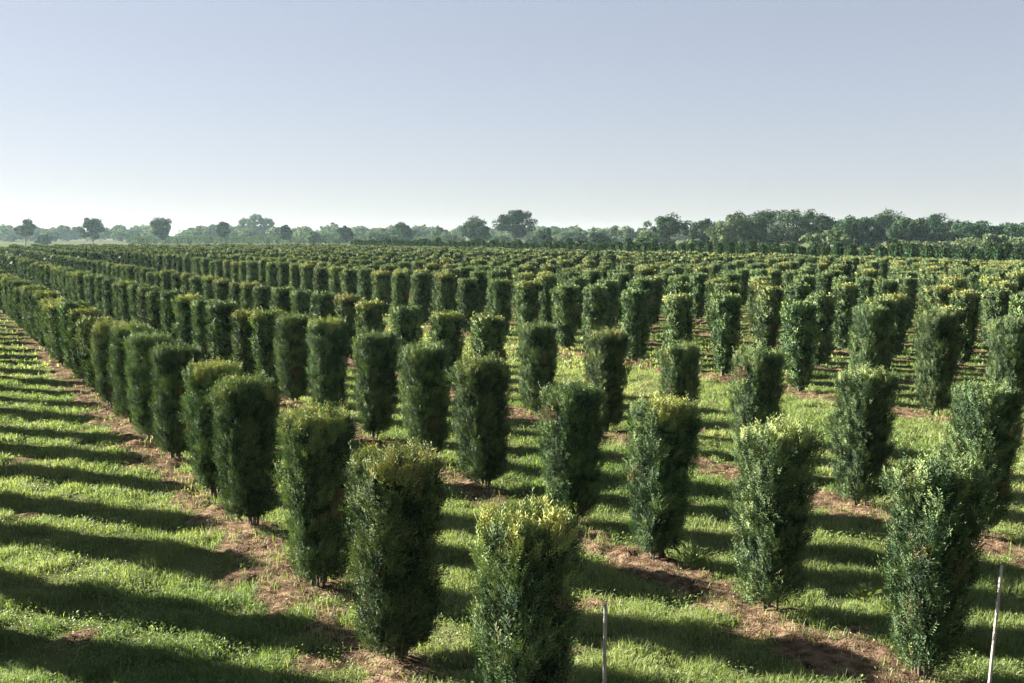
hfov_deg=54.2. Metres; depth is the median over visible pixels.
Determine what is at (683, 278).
clipped yew
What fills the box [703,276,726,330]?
clipped yew
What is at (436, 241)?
columnar conifer
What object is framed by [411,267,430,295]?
clipped yew
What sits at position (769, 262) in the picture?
clipped yew
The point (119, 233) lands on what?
woodland
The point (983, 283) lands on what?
clipped yew
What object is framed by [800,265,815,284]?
clipped yew
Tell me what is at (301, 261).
clipped yew
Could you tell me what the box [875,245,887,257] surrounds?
columnar conifer
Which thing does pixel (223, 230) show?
avenue tree
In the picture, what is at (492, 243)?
columnar conifer
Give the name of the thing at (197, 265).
clipped yew
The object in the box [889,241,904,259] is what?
columnar conifer
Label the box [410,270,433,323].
clipped yew
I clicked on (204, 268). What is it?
clipped yew
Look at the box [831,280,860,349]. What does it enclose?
clipped yew
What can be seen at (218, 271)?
clipped yew
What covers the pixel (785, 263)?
clipped yew
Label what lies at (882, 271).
clipped yew
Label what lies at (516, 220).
oak tree
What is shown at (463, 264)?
clipped yew
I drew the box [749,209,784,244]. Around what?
wood tree
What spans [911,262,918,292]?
clipped yew
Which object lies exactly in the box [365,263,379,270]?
clipped yew
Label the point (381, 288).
clipped yew
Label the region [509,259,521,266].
clipped yew
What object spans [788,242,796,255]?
columnar conifer
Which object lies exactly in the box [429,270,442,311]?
clipped yew
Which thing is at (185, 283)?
clipped yew
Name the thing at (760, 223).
wood tree
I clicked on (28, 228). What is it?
avenue tree
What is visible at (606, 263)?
clipped yew
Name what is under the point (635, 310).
clipped yew
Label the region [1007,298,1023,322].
clipped yew
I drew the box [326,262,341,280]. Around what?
clipped yew
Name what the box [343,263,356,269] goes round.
clipped yew
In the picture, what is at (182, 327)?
clipped yew
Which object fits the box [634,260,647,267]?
clipped yew
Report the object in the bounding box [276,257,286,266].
clipped yew
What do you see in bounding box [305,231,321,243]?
thicket tree
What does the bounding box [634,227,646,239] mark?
thicket tree
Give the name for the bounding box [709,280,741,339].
clipped yew
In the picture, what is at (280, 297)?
clipped yew
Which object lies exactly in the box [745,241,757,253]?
columnar conifer
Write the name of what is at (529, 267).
clipped yew
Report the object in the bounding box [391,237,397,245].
columnar conifer
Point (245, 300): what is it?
clipped yew
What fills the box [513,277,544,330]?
clipped yew
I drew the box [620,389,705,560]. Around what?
clipped yew
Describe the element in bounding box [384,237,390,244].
columnar conifer
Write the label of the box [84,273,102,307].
clipped yew
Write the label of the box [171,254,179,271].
clipped yew
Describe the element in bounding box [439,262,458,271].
clipped yew
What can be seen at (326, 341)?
clipped yew
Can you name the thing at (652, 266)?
clipped yew
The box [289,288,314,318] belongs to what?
clipped yew
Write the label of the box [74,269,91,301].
clipped yew
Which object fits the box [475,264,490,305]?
clipped yew
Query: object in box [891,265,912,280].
clipped yew
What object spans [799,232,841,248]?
pale shrub
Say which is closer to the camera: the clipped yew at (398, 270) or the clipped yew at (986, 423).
the clipped yew at (986, 423)
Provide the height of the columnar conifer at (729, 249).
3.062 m
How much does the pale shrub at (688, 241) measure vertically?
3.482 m
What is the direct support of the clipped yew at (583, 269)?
on the ground at (816, 650)
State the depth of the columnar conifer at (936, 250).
78.12 m
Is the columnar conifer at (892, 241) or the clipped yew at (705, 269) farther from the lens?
the columnar conifer at (892, 241)
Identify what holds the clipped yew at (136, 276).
on the ground at (816, 650)
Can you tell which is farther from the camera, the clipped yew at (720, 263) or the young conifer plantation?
the young conifer plantation
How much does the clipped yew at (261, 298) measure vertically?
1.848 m
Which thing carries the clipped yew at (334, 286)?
on the ground at (816, 650)
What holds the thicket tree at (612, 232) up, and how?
on the ground at (816, 650)
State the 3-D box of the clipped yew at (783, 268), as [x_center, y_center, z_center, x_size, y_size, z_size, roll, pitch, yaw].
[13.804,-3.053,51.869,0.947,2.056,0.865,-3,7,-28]
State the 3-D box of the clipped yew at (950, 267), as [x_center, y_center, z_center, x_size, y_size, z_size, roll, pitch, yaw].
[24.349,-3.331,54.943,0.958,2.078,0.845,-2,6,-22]
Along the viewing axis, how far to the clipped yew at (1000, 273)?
44.75 m
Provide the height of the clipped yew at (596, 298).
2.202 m
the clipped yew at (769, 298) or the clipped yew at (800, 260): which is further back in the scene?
the clipped yew at (800, 260)
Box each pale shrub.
[625,235,654,245]
[680,238,701,247]
[709,235,735,250]
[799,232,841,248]
[824,228,856,251]
[898,239,921,249]
[922,241,959,252]
[950,236,987,250]
[966,232,1008,252]
[1004,236,1023,249]
[1016,238,1023,248]
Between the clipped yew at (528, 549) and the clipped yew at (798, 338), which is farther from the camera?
the clipped yew at (798, 338)
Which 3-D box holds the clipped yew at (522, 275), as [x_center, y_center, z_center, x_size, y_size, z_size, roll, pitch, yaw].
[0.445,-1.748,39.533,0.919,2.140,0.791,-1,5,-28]
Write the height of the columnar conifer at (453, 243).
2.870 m
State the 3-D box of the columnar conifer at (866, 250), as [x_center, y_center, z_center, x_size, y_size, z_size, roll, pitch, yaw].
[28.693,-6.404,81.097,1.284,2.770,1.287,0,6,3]
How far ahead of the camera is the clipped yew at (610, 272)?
46.08 m
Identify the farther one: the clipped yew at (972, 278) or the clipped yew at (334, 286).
the clipped yew at (334, 286)
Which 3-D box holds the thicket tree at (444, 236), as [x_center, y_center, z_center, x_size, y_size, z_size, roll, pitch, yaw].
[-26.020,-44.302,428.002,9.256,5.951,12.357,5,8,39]
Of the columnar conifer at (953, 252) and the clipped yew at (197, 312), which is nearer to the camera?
the clipped yew at (197, 312)
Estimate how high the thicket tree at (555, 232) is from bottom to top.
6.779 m
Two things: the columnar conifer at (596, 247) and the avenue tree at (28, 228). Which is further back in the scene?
the avenue tree at (28, 228)
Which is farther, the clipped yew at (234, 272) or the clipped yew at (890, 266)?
the clipped yew at (234, 272)
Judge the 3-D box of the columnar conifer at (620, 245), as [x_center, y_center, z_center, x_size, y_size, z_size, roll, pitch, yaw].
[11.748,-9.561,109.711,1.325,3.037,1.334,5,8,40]
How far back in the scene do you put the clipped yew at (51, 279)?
57.37 m
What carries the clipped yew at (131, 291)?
on the ground at (816, 650)
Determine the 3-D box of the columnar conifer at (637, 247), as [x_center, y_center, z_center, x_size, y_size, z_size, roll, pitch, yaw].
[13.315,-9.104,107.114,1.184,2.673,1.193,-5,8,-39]
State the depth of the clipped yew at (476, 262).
57.34 m
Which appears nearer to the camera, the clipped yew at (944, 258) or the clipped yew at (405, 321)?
the clipped yew at (405, 321)
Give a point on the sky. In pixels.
(586, 114)
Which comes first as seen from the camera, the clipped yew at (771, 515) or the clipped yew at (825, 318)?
the clipped yew at (771, 515)
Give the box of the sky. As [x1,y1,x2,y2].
[0,0,1023,237]
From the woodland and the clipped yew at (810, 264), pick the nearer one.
the clipped yew at (810, 264)
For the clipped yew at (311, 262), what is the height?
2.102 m
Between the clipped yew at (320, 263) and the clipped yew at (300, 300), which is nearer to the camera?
the clipped yew at (300, 300)
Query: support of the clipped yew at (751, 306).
on the ground at (816, 650)
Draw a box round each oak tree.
[457,215,490,240]
[491,209,538,241]
[641,212,691,244]
[685,218,718,244]
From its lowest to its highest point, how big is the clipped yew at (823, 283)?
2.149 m
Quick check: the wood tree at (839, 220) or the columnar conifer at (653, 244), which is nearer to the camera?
the columnar conifer at (653, 244)
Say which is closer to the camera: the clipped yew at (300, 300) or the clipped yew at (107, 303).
the clipped yew at (300, 300)
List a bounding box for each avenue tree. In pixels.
[13,218,36,244]
[75,217,104,243]
[150,217,172,243]
[216,221,230,243]
[279,224,292,243]
[336,225,353,244]
[390,222,415,240]
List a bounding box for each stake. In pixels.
[603,603,606,682]
[988,565,1002,682]
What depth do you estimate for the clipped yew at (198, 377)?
13.16 m
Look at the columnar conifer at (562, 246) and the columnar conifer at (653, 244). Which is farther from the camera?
the columnar conifer at (562, 246)
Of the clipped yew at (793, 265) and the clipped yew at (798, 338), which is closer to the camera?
the clipped yew at (798, 338)
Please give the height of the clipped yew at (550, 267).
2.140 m
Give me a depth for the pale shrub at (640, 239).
193.62 m
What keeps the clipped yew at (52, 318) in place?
on the ground at (816, 650)
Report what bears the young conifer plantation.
on the ground at (816, 650)
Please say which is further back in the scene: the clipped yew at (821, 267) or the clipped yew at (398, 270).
the clipped yew at (821, 267)
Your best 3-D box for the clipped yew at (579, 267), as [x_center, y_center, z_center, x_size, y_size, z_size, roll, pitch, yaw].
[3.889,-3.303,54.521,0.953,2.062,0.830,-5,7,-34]
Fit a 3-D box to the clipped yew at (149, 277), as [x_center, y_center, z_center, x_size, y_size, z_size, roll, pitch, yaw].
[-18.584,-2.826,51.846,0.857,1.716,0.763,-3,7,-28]
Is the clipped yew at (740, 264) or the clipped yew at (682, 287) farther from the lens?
the clipped yew at (740, 264)
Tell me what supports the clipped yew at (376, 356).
on the ground at (816, 650)
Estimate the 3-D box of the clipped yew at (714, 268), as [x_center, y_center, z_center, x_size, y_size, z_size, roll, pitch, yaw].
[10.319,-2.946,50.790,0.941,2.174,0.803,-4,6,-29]
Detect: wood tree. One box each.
[704,214,754,243]
[730,210,768,246]
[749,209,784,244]
[767,209,818,245]
[803,208,835,244]
[816,217,843,244]
[831,215,872,247]
[854,214,888,248]
[870,208,903,249]
[885,216,927,243]
[904,214,948,244]
[920,212,962,243]
[941,220,989,247]
[976,220,1005,236]
[997,222,1023,244]
[999,222,1020,246]
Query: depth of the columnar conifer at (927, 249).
75.92 m
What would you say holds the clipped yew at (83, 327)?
on the ground at (816, 650)
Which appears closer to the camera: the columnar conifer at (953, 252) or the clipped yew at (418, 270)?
the clipped yew at (418, 270)
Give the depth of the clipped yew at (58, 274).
53.89 m
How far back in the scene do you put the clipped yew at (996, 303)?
29.64 m
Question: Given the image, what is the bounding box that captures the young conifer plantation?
[126,235,461,243]
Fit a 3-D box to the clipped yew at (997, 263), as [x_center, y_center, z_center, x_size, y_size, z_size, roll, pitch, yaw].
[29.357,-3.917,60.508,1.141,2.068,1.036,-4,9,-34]
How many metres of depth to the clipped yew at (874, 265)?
55.34 m
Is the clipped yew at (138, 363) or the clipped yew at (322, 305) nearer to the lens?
the clipped yew at (138, 363)
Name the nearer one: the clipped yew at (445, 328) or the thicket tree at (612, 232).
the clipped yew at (445, 328)
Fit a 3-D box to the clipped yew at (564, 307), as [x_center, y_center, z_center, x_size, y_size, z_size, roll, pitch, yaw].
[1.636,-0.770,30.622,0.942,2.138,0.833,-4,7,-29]
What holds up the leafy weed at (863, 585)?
on the ground at (816, 650)
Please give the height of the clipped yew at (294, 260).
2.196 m
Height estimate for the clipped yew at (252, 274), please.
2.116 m
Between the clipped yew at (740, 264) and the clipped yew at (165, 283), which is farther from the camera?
the clipped yew at (740, 264)
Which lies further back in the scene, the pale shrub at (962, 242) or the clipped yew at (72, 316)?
the pale shrub at (962, 242)
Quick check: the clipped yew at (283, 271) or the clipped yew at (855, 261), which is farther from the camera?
the clipped yew at (855, 261)
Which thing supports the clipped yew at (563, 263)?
on the ground at (816, 650)
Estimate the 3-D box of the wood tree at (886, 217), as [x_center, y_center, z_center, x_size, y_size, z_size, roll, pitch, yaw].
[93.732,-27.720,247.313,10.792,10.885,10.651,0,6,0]
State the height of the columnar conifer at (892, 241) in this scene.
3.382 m
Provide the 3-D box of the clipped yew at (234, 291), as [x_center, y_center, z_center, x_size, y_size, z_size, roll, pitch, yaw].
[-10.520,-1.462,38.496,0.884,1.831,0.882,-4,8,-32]
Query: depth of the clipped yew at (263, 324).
22.16 m
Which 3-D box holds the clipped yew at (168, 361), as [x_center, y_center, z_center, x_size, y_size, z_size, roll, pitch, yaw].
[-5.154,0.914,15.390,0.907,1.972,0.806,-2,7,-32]
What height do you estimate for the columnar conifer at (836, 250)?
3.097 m
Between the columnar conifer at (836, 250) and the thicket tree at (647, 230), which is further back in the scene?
the thicket tree at (647, 230)
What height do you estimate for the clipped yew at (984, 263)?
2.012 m
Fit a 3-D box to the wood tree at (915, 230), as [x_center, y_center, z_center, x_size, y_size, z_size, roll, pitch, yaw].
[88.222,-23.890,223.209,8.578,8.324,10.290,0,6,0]
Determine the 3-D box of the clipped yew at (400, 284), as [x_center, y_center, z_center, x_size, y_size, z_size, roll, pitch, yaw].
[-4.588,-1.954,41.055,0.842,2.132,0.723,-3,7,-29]
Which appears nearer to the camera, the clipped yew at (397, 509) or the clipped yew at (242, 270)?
the clipped yew at (397, 509)
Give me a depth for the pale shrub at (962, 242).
200.94 m
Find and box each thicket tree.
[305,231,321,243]
[320,232,338,243]
[363,227,391,241]
[430,226,448,239]
[439,231,465,242]
[485,233,511,241]
[524,232,539,242]
[551,230,559,243]
[552,231,576,242]
[571,228,587,241]
[586,226,607,241]
[606,225,621,242]
[617,226,637,241]
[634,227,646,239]
[644,229,662,242]
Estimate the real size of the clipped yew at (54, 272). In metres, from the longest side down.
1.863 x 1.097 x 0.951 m
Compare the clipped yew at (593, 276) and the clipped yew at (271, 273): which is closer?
the clipped yew at (593, 276)
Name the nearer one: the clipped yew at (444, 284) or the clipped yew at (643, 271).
the clipped yew at (444, 284)
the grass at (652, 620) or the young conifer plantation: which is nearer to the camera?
the grass at (652, 620)
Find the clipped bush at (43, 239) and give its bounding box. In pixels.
[34,234,53,243]
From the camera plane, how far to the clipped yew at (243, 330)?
23.82 m
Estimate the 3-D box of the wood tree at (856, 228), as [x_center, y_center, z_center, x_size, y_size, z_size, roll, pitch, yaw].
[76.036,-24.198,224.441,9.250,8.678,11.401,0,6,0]
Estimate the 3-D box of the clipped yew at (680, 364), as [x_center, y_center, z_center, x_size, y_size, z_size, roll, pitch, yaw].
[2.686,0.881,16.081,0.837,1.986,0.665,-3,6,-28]
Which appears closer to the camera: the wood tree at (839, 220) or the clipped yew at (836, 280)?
the clipped yew at (836, 280)
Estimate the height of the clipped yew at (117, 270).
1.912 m
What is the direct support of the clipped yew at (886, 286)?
on the ground at (816, 650)
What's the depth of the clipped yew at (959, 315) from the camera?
23.14 m
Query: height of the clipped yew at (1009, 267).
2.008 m
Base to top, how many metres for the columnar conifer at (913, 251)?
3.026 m
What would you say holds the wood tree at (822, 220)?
on the ground at (816, 650)
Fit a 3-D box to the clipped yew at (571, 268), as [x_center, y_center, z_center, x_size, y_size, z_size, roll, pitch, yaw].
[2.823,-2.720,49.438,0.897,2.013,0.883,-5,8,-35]
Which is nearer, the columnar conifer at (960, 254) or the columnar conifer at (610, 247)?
the columnar conifer at (960, 254)
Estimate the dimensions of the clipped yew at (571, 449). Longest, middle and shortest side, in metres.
1.917 x 0.897 x 0.852 m
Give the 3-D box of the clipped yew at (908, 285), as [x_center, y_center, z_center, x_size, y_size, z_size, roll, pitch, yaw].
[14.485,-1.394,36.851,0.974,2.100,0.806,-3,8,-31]
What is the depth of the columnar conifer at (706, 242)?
100.84 m
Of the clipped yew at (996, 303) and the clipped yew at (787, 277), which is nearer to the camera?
the clipped yew at (996, 303)
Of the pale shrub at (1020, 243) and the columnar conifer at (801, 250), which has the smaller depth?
the columnar conifer at (801, 250)
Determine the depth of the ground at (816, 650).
10.78 m
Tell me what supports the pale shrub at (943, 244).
on the ground at (816, 650)
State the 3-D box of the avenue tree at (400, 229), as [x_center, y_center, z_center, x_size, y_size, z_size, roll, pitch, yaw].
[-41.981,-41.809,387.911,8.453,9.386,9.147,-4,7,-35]
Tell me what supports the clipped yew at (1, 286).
on the ground at (816, 650)
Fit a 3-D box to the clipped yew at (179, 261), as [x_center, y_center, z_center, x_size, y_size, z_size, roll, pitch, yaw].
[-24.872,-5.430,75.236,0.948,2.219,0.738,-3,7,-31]
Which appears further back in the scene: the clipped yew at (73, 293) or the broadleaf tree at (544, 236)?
the broadleaf tree at (544, 236)
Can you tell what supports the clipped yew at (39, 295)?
on the ground at (816, 650)
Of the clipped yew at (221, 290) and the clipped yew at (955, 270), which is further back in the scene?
the clipped yew at (955, 270)
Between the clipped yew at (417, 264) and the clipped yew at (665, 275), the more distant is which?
the clipped yew at (417, 264)
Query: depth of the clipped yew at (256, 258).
70.51 m
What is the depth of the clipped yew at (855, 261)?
69.48 m
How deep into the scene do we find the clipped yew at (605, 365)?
17.58 m
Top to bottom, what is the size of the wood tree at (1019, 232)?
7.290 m
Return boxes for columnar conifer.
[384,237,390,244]
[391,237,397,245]
[422,239,427,245]
[433,239,438,245]
[451,241,456,247]
[478,239,485,246]
[488,240,494,247]
[504,241,510,247]
[510,241,516,247]
[516,241,522,248]
[522,242,528,248]
[528,242,534,248]
[552,241,558,248]
[558,242,566,248]
[565,238,573,249]
[572,243,579,249]
[577,239,583,248]
[585,243,593,250]
[592,244,600,250]
[599,242,607,250]
[607,243,615,249]
[614,241,622,249]
[622,238,633,250]
[632,244,639,251]
[639,242,648,251]
[647,239,657,250]
[657,242,667,250]
[667,240,677,248]
[668,245,676,251]
[676,243,685,252]
[686,243,695,251]
[695,242,703,251]
[703,243,712,252]
[704,241,713,248]
[713,242,723,252]
[724,241,735,253]
[734,241,745,253]
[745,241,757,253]
[757,244,768,253]
[766,242,771,252]
[768,243,780,252]
[781,244,792,255]
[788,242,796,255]
[794,245,805,255]
[806,245,817,255]
[810,243,819,255]
[819,246,829,255]
[831,242,844,257]
[845,243,858,255]
[858,243,870,254]
[858,246,872,255]
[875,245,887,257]
[885,238,899,255]
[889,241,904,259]
[903,243,918,257]
[917,246,924,257]
[919,244,934,258]
[933,246,942,257]
[936,246,952,258]
[950,248,958,258]
[954,247,969,261]
[963,246,974,264]
[970,248,985,262]
[981,241,994,262]
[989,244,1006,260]
[1000,241,1013,260]
[1007,247,1023,262]
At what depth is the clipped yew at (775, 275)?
47.24 m
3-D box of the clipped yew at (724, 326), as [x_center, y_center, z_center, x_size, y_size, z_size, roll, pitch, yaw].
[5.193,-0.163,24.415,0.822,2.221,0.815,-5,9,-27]
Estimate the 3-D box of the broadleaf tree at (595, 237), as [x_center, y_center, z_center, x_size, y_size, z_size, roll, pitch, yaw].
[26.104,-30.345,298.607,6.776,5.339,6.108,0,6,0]
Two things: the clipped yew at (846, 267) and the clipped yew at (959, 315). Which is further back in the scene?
the clipped yew at (846, 267)
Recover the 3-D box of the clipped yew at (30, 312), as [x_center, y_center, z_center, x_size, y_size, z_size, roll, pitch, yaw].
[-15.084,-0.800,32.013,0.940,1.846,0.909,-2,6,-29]
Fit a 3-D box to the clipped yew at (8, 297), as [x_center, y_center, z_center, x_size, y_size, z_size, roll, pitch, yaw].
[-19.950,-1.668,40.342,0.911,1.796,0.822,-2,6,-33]
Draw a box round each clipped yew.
[0,273,16,314]
[0,275,20,315]
[4,278,24,319]
[10,280,33,323]
[11,284,30,328]
[18,284,37,332]
[19,283,48,338]
[25,288,48,342]
[30,288,61,351]
[37,295,70,356]
[41,299,75,364]
[48,264,61,290]
[50,265,63,291]
[55,266,70,297]
[56,299,89,371]
[60,268,74,300]
[64,270,77,302]
[64,304,103,383]
[69,272,83,301]
[72,312,115,393]
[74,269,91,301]
[82,272,96,303]
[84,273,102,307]
[87,318,127,407]
[93,274,111,314]
[96,260,106,274]
[99,276,120,320]
[101,261,112,275]
[104,317,155,422]
[105,263,114,275]
[110,266,115,277]
[110,279,125,321]
[114,263,125,278]
[116,279,138,323]
[118,328,178,439]
[119,264,133,280]
[124,265,137,280]
[126,283,150,323]
[133,266,147,284]
[133,284,160,325]
[137,267,155,284]
[145,270,158,285]
[145,289,165,334]
[145,338,204,459]
[153,272,162,290]
[154,254,163,271]
[156,268,174,290]
[156,288,184,340]
[161,254,166,269]
[165,253,172,270]
[169,291,203,346]
[170,271,184,290]
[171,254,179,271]
[174,353,247,498]
[176,255,184,272]
[178,270,199,294]
[182,256,191,273]
[187,274,204,298]
[189,297,213,363]
[190,256,199,273]
[193,257,201,275]
[199,257,211,275]
[199,366,285,523]
[200,274,218,302]
[203,298,241,363]
[208,260,215,276]
[212,277,233,301]
[214,258,223,278]
[222,259,232,281]
[227,280,245,310]
[229,260,240,282]
[229,307,259,378]
[230,254,240,261]
[237,259,249,282]
[238,280,263,310]
[243,306,287,388]
[245,255,253,260]
[245,260,259,283]
[250,284,273,311]
[253,255,262,275]
[257,259,270,290]
[265,261,278,286]
[266,399,362,586]
[268,284,293,314]
[272,311,312,400]
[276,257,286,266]
[276,260,291,287]
[284,257,299,263]
[287,262,301,291]
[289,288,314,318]
[297,259,309,263]
[297,262,315,291]
[302,314,351,409]
[305,260,316,266]
[307,290,337,321]
[311,265,329,293]
[316,260,328,267]
[325,264,345,305]
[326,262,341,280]
[331,292,363,357]
[337,435,452,659]
[338,267,358,295]
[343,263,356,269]
[349,325,405,438]
[353,264,364,295]
[353,297,388,336]
[357,267,373,301]
[358,259,370,266]
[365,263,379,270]
[370,269,392,316]
[373,260,385,268]
[379,264,396,301]
[387,305,427,375]
[390,268,410,308]
[393,337,454,452]
[395,260,410,290]
[395,266,411,291]
[410,260,425,291]
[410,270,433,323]
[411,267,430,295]
[422,262,438,291]
[427,308,466,382]
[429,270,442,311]
[433,271,456,312]
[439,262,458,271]
[440,348,516,486]
[443,268,462,311]
[455,275,479,332]
[456,265,474,278]
[457,261,469,266]
[461,487,592,682]
[467,310,509,381]
[469,269,487,315]
[470,258,486,268]
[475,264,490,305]
[485,267,506,312]
[486,277,513,335]
[487,261,501,269]
[492,257,503,265]
[493,265,510,301]
[503,261,516,299]
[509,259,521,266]
[511,267,530,305]
[511,271,534,319]
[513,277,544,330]
[514,318,561,414]
[519,263,535,275]
[524,261,537,276]
[531,376,610,521]
[533,271,556,324]
[536,269,553,282]
[540,264,555,284]
[548,281,580,349]
[555,258,570,282]
[559,266,577,283]
[562,270,579,284]
[567,275,590,328]
[575,262,591,275]
[579,282,610,350]
[579,324,633,431]
[580,266,596,277]
[582,259,595,267]
[583,268,601,301]
[597,265,612,279]
[597,277,619,330]
[599,260,612,268]
[605,269,621,279]
[611,270,630,322]
[617,287,651,361]
[620,262,633,284]
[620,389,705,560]
[626,276,655,339]
[631,265,655,278]
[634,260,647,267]
[642,263,657,275]
[645,274,664,327]
[652,337,705,440]
[654,260,666,276]
[658,270,676,315]
[659,290,695,348]
[660,261,673,271]
[665,280,695,330]
[667,265,683,275]
[667,272,690,286]
[675,263,686,273]
[683,262,697,283]
[688,271,708,319]
[691,264,709,305]
[698,261,710,266]
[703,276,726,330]
[706,262,724,278]
[707,290,743,375]
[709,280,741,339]
[711,259,723,265]
[715,269,735,278]
[717,271,742,306]
[720,411,826,610]
[722,262,736,271]
[725,343,789,461]
[732,259,745,269]
[736,267,750,305]
[744,263,761,298]
[745,278,773,335]
[748,267,767,296]
[751,274,772,283]
[752,281,784,351]
[754,261,766,269]
[762,257,776,268]
[766,267,782,289]
[771,263,786,293]
[773,261,789,269]
[778,297,822,390]
[781,269,802,302]
[783,281,812,302]
[785,261,798,271]
[792,273,816,294]
[794,257,806,268]
[797,268,813,275]
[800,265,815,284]
[802,262,815,286]
[804,290,838,366]
[814,262,828,291]
[815,271,834,295]
[820,360,903,505]
[824,268,845,277]
[828,265,843,270]
[831,275,855,327]
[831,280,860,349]
[836,262,848,277]
[844,300,892,372]
[847,256,859,283]
[854,267,877,303]
[856,275,877,305]
[857,263,871,274]
[858,254,874,265]
[862,294,900,371]
[864,260,878,280]
[872,277,899,296]
[873,434,998,678]
[875,258,889,279]
[879,291,910,357]
[889,263,902,279]
[890,264,907,279]
[891,261,904,266]
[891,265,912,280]
[894,275,917,327]
[896,269,917,312]
[905,257,920,269]
[909,306,961,415]
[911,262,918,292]
[917,261,937,297]
[918,260,926,294]
[918,265,939,306]
[921,257,937,262]
[923,282,954,311]
[925,271,945,302]
[928,302,967,377]
[934,274,955,286]
[937,259,951,275]
[938,257,954,266]
[940,376,1023,537]
[942,275,967,305]
[947,262,963,275]
[948,287,982,364]
[952,260,968,266]
[953,265,970,276]
[956,265,973,289]
[966,271,985,316]
[970,260,987,265]
[975,274,1000,322]
[978,286,1012,351]
[979,264,999,275]
[983,313,1023,420]
[984,266,1001,277]
[988,260,1006,266]
[989,278,1017,306]
[993,267,1012,282]
[999,263,1011,269]
[1005,270,1023,291]
[1006,258,1019,264]
[1007,289,1023,313]
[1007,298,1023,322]
[1011,260,1023,271]
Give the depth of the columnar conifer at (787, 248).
88.23 m
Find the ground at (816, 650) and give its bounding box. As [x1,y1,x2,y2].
[0,238,1023,682]
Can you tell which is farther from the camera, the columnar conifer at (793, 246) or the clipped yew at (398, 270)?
the columnar conifer at (793, 246)
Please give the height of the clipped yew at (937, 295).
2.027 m
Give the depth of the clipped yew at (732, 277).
39.38 m
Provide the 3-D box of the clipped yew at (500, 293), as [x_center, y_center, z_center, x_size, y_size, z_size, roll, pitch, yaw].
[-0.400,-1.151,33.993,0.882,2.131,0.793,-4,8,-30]
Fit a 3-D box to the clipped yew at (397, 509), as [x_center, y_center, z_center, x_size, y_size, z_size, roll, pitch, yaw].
[-0.935,1.729,8.180,1.025,1.922,0.919,-3,6,-32]
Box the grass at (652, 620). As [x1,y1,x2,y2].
[0,294,1023,682]
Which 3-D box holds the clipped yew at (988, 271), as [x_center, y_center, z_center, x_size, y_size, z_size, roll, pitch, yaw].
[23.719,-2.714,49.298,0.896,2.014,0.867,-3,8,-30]
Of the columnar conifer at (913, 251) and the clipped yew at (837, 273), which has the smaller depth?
the clipped yew at (837, 273)
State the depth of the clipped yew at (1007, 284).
33.27 m
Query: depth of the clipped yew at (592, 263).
60.23 m
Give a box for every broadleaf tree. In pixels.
[535,227,553,244]
[589,231,609,245]
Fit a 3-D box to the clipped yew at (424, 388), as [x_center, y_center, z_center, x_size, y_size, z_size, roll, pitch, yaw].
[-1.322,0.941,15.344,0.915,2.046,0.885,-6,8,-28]
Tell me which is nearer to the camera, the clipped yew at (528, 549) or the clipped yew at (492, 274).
the clipped yew at (528, 549)
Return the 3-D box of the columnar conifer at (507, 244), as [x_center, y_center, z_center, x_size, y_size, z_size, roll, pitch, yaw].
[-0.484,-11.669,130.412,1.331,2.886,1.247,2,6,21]
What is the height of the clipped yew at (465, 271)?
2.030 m
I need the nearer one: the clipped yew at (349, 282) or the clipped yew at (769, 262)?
the clipped yew at (349, 282)
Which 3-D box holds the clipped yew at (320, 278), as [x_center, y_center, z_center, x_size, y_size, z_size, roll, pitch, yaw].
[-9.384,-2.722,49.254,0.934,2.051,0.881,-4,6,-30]
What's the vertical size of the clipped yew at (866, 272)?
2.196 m
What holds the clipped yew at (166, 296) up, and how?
on the ground at (816, 650)
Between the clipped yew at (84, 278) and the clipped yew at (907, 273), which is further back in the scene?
the clipped yew at (84, 278)
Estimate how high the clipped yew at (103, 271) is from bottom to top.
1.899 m
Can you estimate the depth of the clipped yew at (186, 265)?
73.58 m
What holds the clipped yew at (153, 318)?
on the ground at (816, 650)
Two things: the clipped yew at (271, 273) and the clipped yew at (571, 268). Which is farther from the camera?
the clipped yew at (271, 273)
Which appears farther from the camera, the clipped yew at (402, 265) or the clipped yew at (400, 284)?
the clipped yew at (402, 265)
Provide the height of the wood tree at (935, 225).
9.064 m
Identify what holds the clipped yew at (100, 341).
on the ground at (816, 650)
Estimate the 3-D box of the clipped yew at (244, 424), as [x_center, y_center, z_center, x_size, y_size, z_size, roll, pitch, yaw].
[-3.120,1.270,11.805,0.995,1.966,0.832,-4,7,-27]
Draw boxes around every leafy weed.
[675,540,716,565]
[848,581,883,602]
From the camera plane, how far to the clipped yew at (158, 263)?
81.49 m
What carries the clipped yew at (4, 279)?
on the ground at (816, 650)
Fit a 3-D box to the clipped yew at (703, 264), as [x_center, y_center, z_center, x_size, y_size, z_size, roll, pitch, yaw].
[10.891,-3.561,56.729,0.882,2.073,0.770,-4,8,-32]
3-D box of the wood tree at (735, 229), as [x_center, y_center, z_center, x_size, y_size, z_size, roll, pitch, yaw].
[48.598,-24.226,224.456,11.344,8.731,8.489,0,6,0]
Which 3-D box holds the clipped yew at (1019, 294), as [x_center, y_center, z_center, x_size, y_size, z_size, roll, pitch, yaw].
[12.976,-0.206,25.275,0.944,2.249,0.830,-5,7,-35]
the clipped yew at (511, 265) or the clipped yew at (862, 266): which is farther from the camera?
the clipped yew at (511, 265)
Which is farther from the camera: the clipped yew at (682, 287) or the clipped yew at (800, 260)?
the clipped yew at (800, 260)
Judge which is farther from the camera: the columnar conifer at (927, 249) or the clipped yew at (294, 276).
the columnar conifer at (927, 249)
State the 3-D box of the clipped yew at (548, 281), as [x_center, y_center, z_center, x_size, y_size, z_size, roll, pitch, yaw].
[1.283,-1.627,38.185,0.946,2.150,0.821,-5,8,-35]
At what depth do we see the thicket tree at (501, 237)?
439.00 m
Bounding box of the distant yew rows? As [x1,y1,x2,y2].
[0,243,983,312]
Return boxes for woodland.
[0,214,1005,241]

